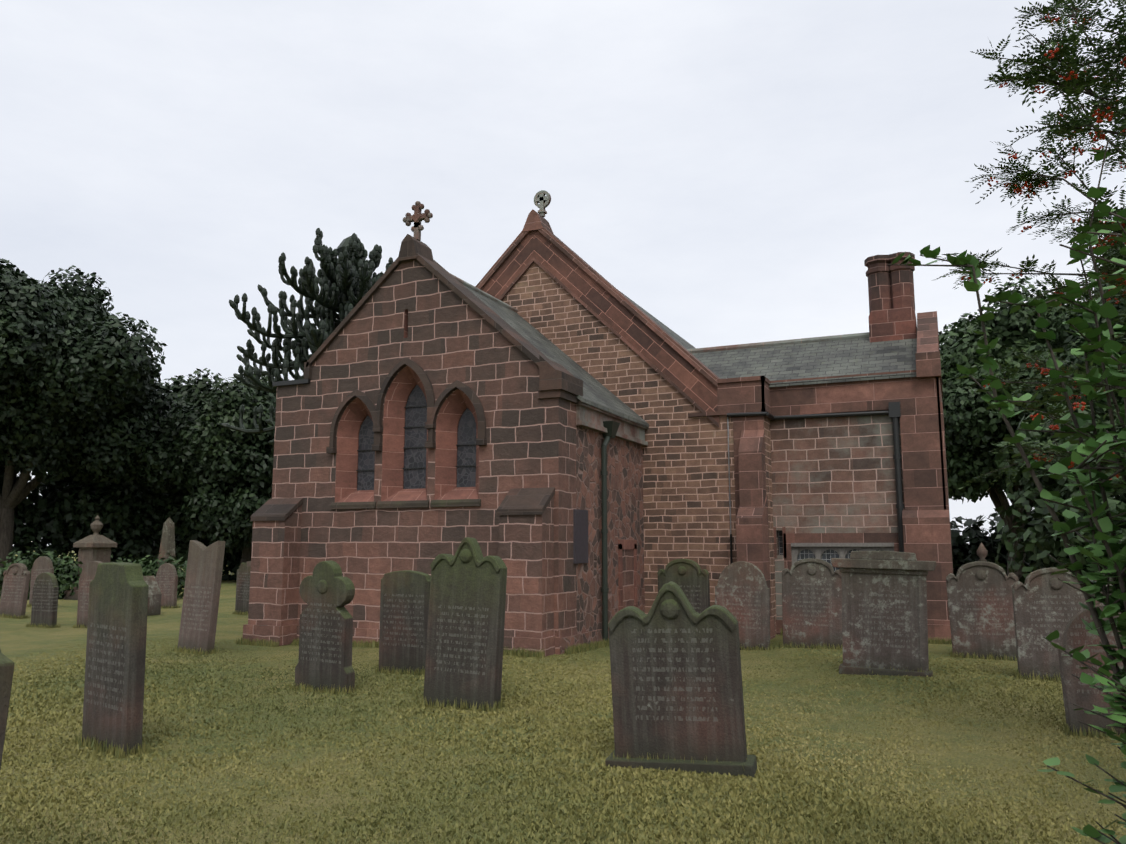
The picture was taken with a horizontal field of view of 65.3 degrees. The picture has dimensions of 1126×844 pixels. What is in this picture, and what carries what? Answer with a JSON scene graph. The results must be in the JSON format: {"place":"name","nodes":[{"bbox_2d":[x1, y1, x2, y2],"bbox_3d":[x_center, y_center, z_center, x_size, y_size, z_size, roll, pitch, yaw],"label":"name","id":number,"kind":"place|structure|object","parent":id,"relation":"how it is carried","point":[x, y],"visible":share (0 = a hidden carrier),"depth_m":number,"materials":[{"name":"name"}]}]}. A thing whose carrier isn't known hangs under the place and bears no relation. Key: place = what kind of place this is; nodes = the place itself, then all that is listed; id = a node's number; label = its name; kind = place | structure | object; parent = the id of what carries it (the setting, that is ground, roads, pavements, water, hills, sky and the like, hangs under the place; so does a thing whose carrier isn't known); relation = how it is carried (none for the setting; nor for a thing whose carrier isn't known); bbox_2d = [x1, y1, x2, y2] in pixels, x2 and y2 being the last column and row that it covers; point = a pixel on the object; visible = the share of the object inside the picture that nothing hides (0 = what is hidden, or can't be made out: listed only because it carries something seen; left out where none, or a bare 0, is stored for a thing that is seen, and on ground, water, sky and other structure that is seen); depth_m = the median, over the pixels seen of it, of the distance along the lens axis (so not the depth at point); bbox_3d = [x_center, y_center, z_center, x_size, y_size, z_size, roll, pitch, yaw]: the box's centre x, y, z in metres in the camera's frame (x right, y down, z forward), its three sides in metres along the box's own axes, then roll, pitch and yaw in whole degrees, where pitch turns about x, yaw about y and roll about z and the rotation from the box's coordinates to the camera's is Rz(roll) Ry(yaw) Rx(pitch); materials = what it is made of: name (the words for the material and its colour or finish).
{"place":"outdoors","nodes":[
{"label":"outdoors","id":0,"kind":"place"},
{"bbox_2d":[272,260,576,637],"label":"gable wall","id":1,"kind":"structure","parent":0,"point":[440,333],"depth_m":14.97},
{"bbox_2d":[330,499,480,508],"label":"chancel window sills","id":2,"kind":"structure","parent":1,"relation":"attached to","point":[411,504],"depth_m":14.78,"materials":[{"name":"brown stone"}]},
{"bbox_2d":[326,357,486,453],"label":"chancel hood moulds","id":3,"kind":"object","parent":1,"relation":"attached to","point":[433,408],"visible":1,"depth_m":15.04,"materials":[{"name":"brown stone"}]},
{"bbox_2d":[356,385,475,490],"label":"lancet windows","id":4,"kind":"structure","parent":1,"relation":"in","point":[414,448],"depth_m":15.30,"materials":[{"name":"glass"}]},
{"bbox_2d":[273,234,582,403],"bbox_3d":[-2.536,-1.718,15.621,5.900,3.109,0.880,-4,-9,24],"label":"gable coping","id":5,"kind":"object","parent":1,"relation":"on","point":[556,380],"visible":0.62,"depth_m":15.03,"materials":[{"name":"brown stone"}]},
{"bbox_2d":[403,201,432,240],"bbox_3d":[-2.611,-3.618,15.770,0.630,0.735,0.120,-4,-9,24],"label":"stone cross","id":6,"kind":"object","parent":5,"relation":"on","point":[417,217],"visible":1,"depth_m":15.73,"materials":[{"name":"stone"}]},
{"bbox_2d":[450,273,648,426],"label":"roof","id":7,"kind":"structure","parent":1,"relation":"on","point":[596,393],"depth_m":17.13,"materials":[{"name":"grey stone"}]},
{"bbox_2d":[522,209,553,234],"bbox_3d":[-0.537,-4.375,19.416,0.520,0.480,0.610,-4,-9,24],"label":"gable apex stone","id":8,"kind":"object","parent":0,"point":[535,220],"visible":0.77,"depth_m":19.16,"materials":[{"name":"brown stone"}]},
{"bbox_2d":[534,190,550,216],"bbox_3d":[-0.461,-4.886,19.659,0.400,0.600,0.160,-4,-9,24],"label":"celtic cross finial","id":9,"kind":"object","parent":8,"relation":"on","point":[542,199],"visible":0.98,"depth_m":19.61,"materials":[{"name":"grey stone"}]},
{"bbox_2d":[0,604,1122,770],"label":"grass tufts","id":10,"kind":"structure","parent":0,"point":[116,752],"depth_m":10.25,"materials":[{"name":"green plant"}]},
{"bbox_2d":[0,550,1125,843],"bbox_3d":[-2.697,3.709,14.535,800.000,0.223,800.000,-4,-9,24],"label":"ground","id":11,"kind":"structure","parent":0,"point":[18,638],"depth_m":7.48,"materials":[{"name":"green plant"}]},
{"bbox_2d":[0,649,13,769],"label":"headstone","id":12,"kind":"object","parent":11,"relation":"on","point":[6,670],"visible":1,"depth_m":3.85,"materials":[{"name":"grey stone"}]},
{"bbox_2d":[0,563,30,617],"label":"headstone","id":13,"kind":"object","parent":11,"relation":"on","point":[15,588],"visible":0.94,"depth_m":20.79,"materials":[{"name":"grey stone"}]},
{"bbox_2d":[29,556,53,605],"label":"headstone","id":14,"kind":"object","parent":11,"relation":"on","point":[42,564],"visible":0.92,"depth_m":24.13,"materials":[{"name":"grey stone"}]},
{"bbox_2d":[31,572,58,627],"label":"headstone","id":15,"kind":"object","parent":11,"relation":"on","point":[45,598],"visible":0.85,"depth_m":18.95,"materials":[{"name":"grey stone"}]},
{"bbox_2d":[0,258,177,584],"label":"tree","id":16,"kind":"object","parent":11,"relation":"on","point":[108,412],"depth_m":37.34,"materials":[{"name":"green plant"}]},
{"bbox_2d":[77,561,102,627],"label":"headstone","id":17,"kind":"object","parent":11,"relation":"on","point":[88,574],"visible":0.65,"depth_m":18.98,"materials":[{"name":"grey stone"}]},
{"bbox_2d":[64,515,116,599],"bbox_3d":[-15.142,4.354,28.380,1.100,2.700,1.100,-4,-9,24],"label":"urn monument","id":18,"kind":"object","parent":11,"relation":"on","point":[95,546],"visible":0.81,"depth_m":28.16,"materials":[{"name":"stone"}]},
{"bbox_2d":[0,546,186,599],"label":"shrubs","id":19,"kind":"object","parent":11,"relation":"on","point":[65,572],"visible":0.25,"depth_m":28.13,"materials":[{"name":"green plant"}]},
{"bbox_2d":[82,562,148,755],"bbox_3d":[-3.832,2.003,7.513,0.740,1.580,0.150,-5,-8,36],"label":"headstone","id":20,"kind":"object","parent":11,"relation":"on","point":[113,703],"visible":0.94,"depth_m":7.38,"materials":[{"name":"grey stone"}]},
{"bbox_2d":[36,375,195,567],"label":"tree","id":21,"kind":"object","parent":11,"relation":"on","point":[176,387],"depth_m":49.19,"materials":[{"name":"green plant"}]},
{"bbox_2d":[0,466,247,580],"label":"hedge","id":22,"kind":"object","parent":11,"relation":"on","point":[62,519],"visible":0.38,"depth_m":42.43,"materials":[{"name":"green plant"}]},
{"bbox_2d":[143,576,161,615],"bbox_3d":[-10.391,4.303,21.809,0.600,0.950,0.500,-4,-9,24],"label":"gravestone","id":23,"kind":"object","parent":11,"relation":"on","point":[154,599],"visible":0.35,"depth_m":21.77,"materials":[{"name":"grey stone"}]},
{"bbox_2d":[155,563,177,607],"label":"headstone","id":24,"kind":"object","parent":11,"relation":"on","point":[166,577],"visible":0.94,"depth_m":24.16,"materials":[{"name":"grey stone"}]},
{"bbox_2d":[158,517,179,581],"bbox_3d":[-15.881,5.252,35.229,0.800,2.850,0.800,-4,-9,24],"label":"obelisk monument","id":25,"kind":"object","parent":11,"relation":"on","point":[167,544],"visible":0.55,"depth_m":35.18,"materials":[{"name":"grey stone"}]},
{"bbox_2d":[178,540,225,653],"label":"headstone","id":26,"kind":"object","parent":11,"relation":"on","point":[200,606],"visible":0.88,"depth_m":13.91,"materials":[{"name":"grey stone"}]},
{"bbox_2d":[132,368,283,567],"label":"tree","id":27,"kind":"object","parent":11,"relation":"on","point":[209,463],"depth_m":40.50,"materials":[{"name":"green plant"}]},
{"bbox_2d":[235,563,250,614],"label":"headstone","id":28,"kind":"object","parent":11,"relation":"on","point":[242,588],"visible":0.42,"depth_m":21.73,"materials":[{"name":"grey stone"}]},
{"bbox_2d":[259,416,274,486],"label":"tree","id":29,"kind":"object","parent":11,"relation":"on","point":[270,456],"depth_m":41.23,"materials":[{"name":"green plant"}]},
{"bbox_2d":[221,228,392,444],"bbox_3d":[-7.547,-0.417,30.354,8.494,12.709,7.999,-4,-9,24],"label":"monkey puzzle tree","id":30,"kind":"object","parent":11,"relation":"on","point":[350,276],"depth_m":29.53,"materials":[{"name":"green plant"}]},
{"bbox_2d":[295,560,354,693],"bbox_3d":[-2.816,2.426,10.398,0.798,1.550,0.175,-2,-5,27],"label":"headstone","id":31,"kind":"object","parent":11,"relation":"on","point":[327,591],"visible":1,"depth_m":10.32,"materials":[{"name":"grey stone"}]},
{"bbox_2d":[242,496,560,655],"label":"buttresses","id":32,"kind":"structure","parent":11,"relation":"on","point":[526,549],"depth_m":13.56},
{"bbox_2d":[251,487,554,520],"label":"buttress caps","id":33,"kind":"object","parent":32,"relation":"on","point":[525,501],"visible":0.96,"depth_m":13.80,"materials":[{"name":"brown stone"}]},
{"bbox_2d":[379,570,430,673],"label":"headstone","id":34,"kind":"object","parent":11,"relation":"on","point":[404,602],"visible":0.75,"depth_m":11.55,"materials":[{"name":"grey stone"}]},
{"bbox_2d":[423,537,506,709],"bbox_3d":[-1.035,2.113,9.258,0.860,1.778,0.190,-2,-10,25],"label":"headstone","id":35,"kind":"object","parent":11,"relation":"on","point":[465,636],"visible":0.96,"depth_m":9.19,"materials":[{"name":"grey stone"}]},
{"bbox_2d":[236,629,951,657],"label":"wall plinth","id":36,"kind":"structure","parent":11,"relation":"on","point":[576,649],"depth_m":14.54,"materials":[{"name":"red stone"}]},
{"bbox_2d":[561,425,644,653],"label":"chancel side walls","id":37,"kind":"structure","parent":11,"relation":"on","point":[625,516],"depth_m":15.38,"materials":[{"name":"brown stone"}]},
{"bbox_2d":[573,509,587,563],"bbox_3d":[0.294,1.874,14.382,0.035,0.870,0.540,-4,-9,24],"label":"wall plaque","id":38,"kind":"object","parent":37,"relation":"attached to","point":[580,536],"visible":1,"depth_m":14.32,"materials":[{"name":"grey stone"}]},
{"bbox_2d":[600,421,619,642],"bbox_3d":[0.817,1.884,15.304,0.240,3.810,0.484,-4,-9,24],"label":"drainpipe","id":39,"kind":"object","parent":37,"relation":"attached to","point":[612,427],"visible":0.85,"depth_m":15.14,"materials":[{"name":"black metal"}]},
{"bbox_2d":[576,401,647,445],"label":"eaves cornice","id":40,"kind":"structure","parent":37,"relation":"attached to","point":[590,417],"depth_m":15.60,"materials":[{"name":"beige stone"}]},
{"bbox_2d":[618,539,637,610],"bbox_3d":[1.349,3.080,16.224,0.370,1.800,1.100,-4,-9,24],"label":"door","id":41,"kind":"structure","parent":37,"relation":"in","point":[627,568],"depth_m":16.29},
{"bbox_2d":[605,581,756,776],"bbox_3d":[0.855,1.933,6.665,1.100,1.418,0.280,-4,-6,17],"label":"headstone","id":42,"kind":"object","parent":11,"relation":"on","point":[676,676],"visible":1,"depth_m":6.58,"materials":[{"name":"grey stone"}]},
{"bbox_2d":[657,559,709,613],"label":"headstone","id":43,"kind":"object","parent":11,"relation":"on","point":[689,577],"visible":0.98,"depth_m":14.85,"materials":[{"name":"grey stone"}]},
{"bbox_2d":[715,561,769,649],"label":"headstone","id":44,"kind":"object","parent":11,"relation":"on","point":[742,592],"visible":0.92,"depth_m":14.29,"materials":[{"name":"grey stone"}]},
{"bbox_2d":[733,416,774,639],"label":"buttress","id":45,"kind":"structure","parent":11,"relation":"on","point":[752,526],"depth_m":16.18,"materials":[{"name":"brown stone"}]},
{"bbox_2d":[776,620,782,634],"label":"wall plinths","id":46,"kind":"object","parent":11,"relation":"on","point":[779,625],"depth_m":16.53,"materials":[{"name":"red stone"}]},
{"bbox_2d":[781,558,841,648],"bbox_3d":[4.082,2.966,14.342,0.980,1.460,0.180,-3,-10,25],"label":"headstone","id":47,"kind":"object","parent":11,"relation":"on","point":[812,600],"visible":0.92,"depth_m":14.30,"materials":[{"name":"grey stone"}]},
{"bbox_2d":[831,551,935,676],"bbox_3d":[4.231,2.522,11.568,1.300,1.640,0.340,-2,-8,22],"label":"headstone","id":48,"kind":"object","parent":11,"relation":"on","point":[884,611],"visible":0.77,"depth_m":11.48,"materials":[{"name":"grey stone"}]},
{"bbox_2d":[900,402,952,640],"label":"corner buttress","id":49,"kind":"structure","parent":11,"relation":"on","point":[926,524],"depth_m":15.68,"materials":[{"name":"brown stone"}]},
{"bbox_2d":[946,561,1017,660],"bbox_3d":[6.243,2.797,13.004,0.970,1.450,0.180,-5,-8,24],"label":"headstone","id":50,"kind":"object","parent":11,"relation":"on","point":[980,605],"visible":0.9,"depth_m":12.97,"materials":[{"name":"grey stone"}]},
{"bbox_2d":[977,542,987,561],"bbox_3d":[6.278,1.954,13.156,0.150,0.300,0.143,-4,-9,24],"label":"finial","id":51,"kind":"object","parent":50,"relation":"on","point":[982,551],"visible":0.92,"depth_m":13.11,"materials":[{"name":"stone"}]},
{"bbox_2d":[950,509,1054,575],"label":"hedge","id":52,"kind":"object","parent":11,"relation":"on","point":[963,552],"visible":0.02,"depth_m":40.69,"materials":[{"name":"green plant"}]},
{"bbox_2d":[887,141,1125,843],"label":"bush","id":53,"kind":"object","parent":11,"relation":"on","point":[1107,309],"depth_m":3.26,"materials":[{"name":"green plant"}]},
{"bbox_2d":[938,276,1102,580],"bbox_3d":[18.131,0.661,36.091,11.119,12.284,11.096,-4,-9,24],"label":"tree","id":54,"kind":"object","parent":11,"relation":"on","point":[974,430],"depth_m":33.20,"materials":[{"name":"green plant"}]},
{"bbox_2d":[937,0,1125,512],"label":"rowan tree","id":55,"kind":"object","parent":11,"relation":"on","point":[1104,87],"depth_m":7.51,"materials":[{"name":"green plant"}]},
{"bbox_2d":[960,9,1125,479],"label":"berries","id":56,"kind":"object","parent":55,"relation":"attached to","point":[1052,427],"visible":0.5,"depth_m":7.70,"materials":[{"name":"red plant"}]},
{"bbox_2d":[1012,568,1101,679],"bbox_3d":[6.162,2.519,10.917,0.970,1.400,0.180,-3,-11,20],"label":"headstone","id":57,"kind":"object","parent":11,"relation":"on","point":[1045,603],"visible":0.71,"depth_m":10.94,"materials":[{"name":"grey stone"}]},
{"bbox_2d":[993,388,1125,583],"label":"tree","id":58,"kind":"object","parent":11,"relation":"on","point":[1054,546],"visible":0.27,"depth_m":25.16,"materials":[{"name":"green plant"}]},
{"bbox_2d":[1032,230,1125,434],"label":"tree","id":59,"kind":"object","parent":11,"relation":"on","point":[1068,345],"visible":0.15,"depth_m":29.55,"materials":[{"name":"green plant"}]},
{"bbox_2d":[1058,606,1125,735],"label":"headstone","id":60,"kind":"object","parent":11,"relation":"on","point":[1075,690],"visible":0.46,"depth_m":7.91,"materials":[{"name":"grey stone"}]},
{"bbox_2d":[1088,569,1113,605],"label":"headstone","id":61,"kind":"object","parent":11,"relation":"on","point":[1106,585],"visible":0.04,"depth_m":14.31,"materials":[{"name":"grey stone"}]},
{"bbox_2d":[0,0,1125,545],"label":"sky","id":62,"kind":"structure","parent":0,"point":[733,169],"materials":[{"name":"white"}]},
{"bbox_2d":[502,262,776,634],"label":"nave walls","id":63,"kind":"structure","parent":0,"point":[686,507],"depth_m":17.25,"materials":[{"name":"brown brick"}]},
{"bbox_2d":[475,231,533,300],"bbox_3d":[-2.855,-1.580,20.273,5.246,5.375,0.960,-4,-9,24],"label":"gable coping","id":64,"kind":"object","parent":63,"relation":"attached to","point":[505,273],"visible":0.12,"depth_m":19.29,"materials":[{"name":"brown stone"}]},
{"bbox_2d":[533,227,719,427],"bbox_3d":[1.359,-2.115,18.441,3.990,4.832,0.960,-4,-9,24],"label":"gable coping","id":65,"kind":"object","parent":63,"relation":"attached to","point":[678,366],"visible":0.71,"depth_m":17.98,"materials":[{"name":"brown stone"}]},
{"bbox_2d":[621,292,694,348],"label":"roof","id":66,"kind":"structure","parent":63,"relation":"on","point":[680,340],"depth_m":25.10,"materials":[{"name":"stone"}]},
{"bbox_2d":[770,410,903,619],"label":"brick wall","id":67,"kind":"structure","parent":0,"point":[833,474],"depth_m":16.56,"materials":[{"name":"brown brick"}]},
{"bbox_2d":[687,328,916,386],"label":"roof","id":68,"kind":"structure","parent":67,"relation":"on","point":[839,355],"depth_m":17.72,"materials":[{"name":"grey stone"}]},
{"bbox_2d":[864,252,916,342],"bbox_3d":[6.737,-2.400,17.994,0.980,2.050,0.600,-4,-9,24],"label":"chimney","id":69,"kind":"object","parent":68,"relation":"on","point":[892,316],"visible":0.81,"depth_m":17.79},
{"bbox_2d":[688,370,941,416],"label":"parapet wall","id":70,"kind":"structure","parent":67,"relation":"on","point":[747,394],"depth_m":16.69,"materials":[{"name":"brown stone"}]},
{"bbox_2d":[727,402,903,551],"bbox_3d":[4.684,1.769,16.234,3.081,4.200,0.710,-4,-9,24],"label":"drainpipe","id":71,"kind":"object","parent":67,"relation":"attached to","point":[893,412],"visible":0.73,"depth_m":16.09,"materials":[{"name":"black metal"}]},
{"bbox_2d":[773,527,898,569],"bbox_3d":[5.089,2.629,16.319,2.310,1.360,0.004,-4,-9,24],"label":"vestry window margin","id":72,"kind":"object","parent":67,"relation":"in","point":[789,539],"visible":0.4,"depth_m":16.45,"materials":[{"name":"brown stone"}]},
{"bbox_2d":[791,543,893,564],"bbox_3d":[5.215,2.725,16.353,1.840,0.940,0.215,-4,-9,24],"label":"window frame","id":73,"kind":"object","parent":72,"relation":"in","point":[842,550],"visible":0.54,"depth_m":16.38,"materials":[{"name":"stone"}]},
{"bbox_2d":[778,530,883,571],"bbox_3d":[5.082,2.587,16.519,2.020,1.100,0.060,-4,-9,24],"label":"window","id":74,"kind":"structure","parent":73,"relation":"in","point":[827,555],"depth_m":16.65,"materials":[{"name":"grey glass"}]},
{"bbox_2d":[915,311,942,397],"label":"parapet","id":75,"kind":"structure","parent":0,"point":[928,361],"depth_m":16.30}
]}

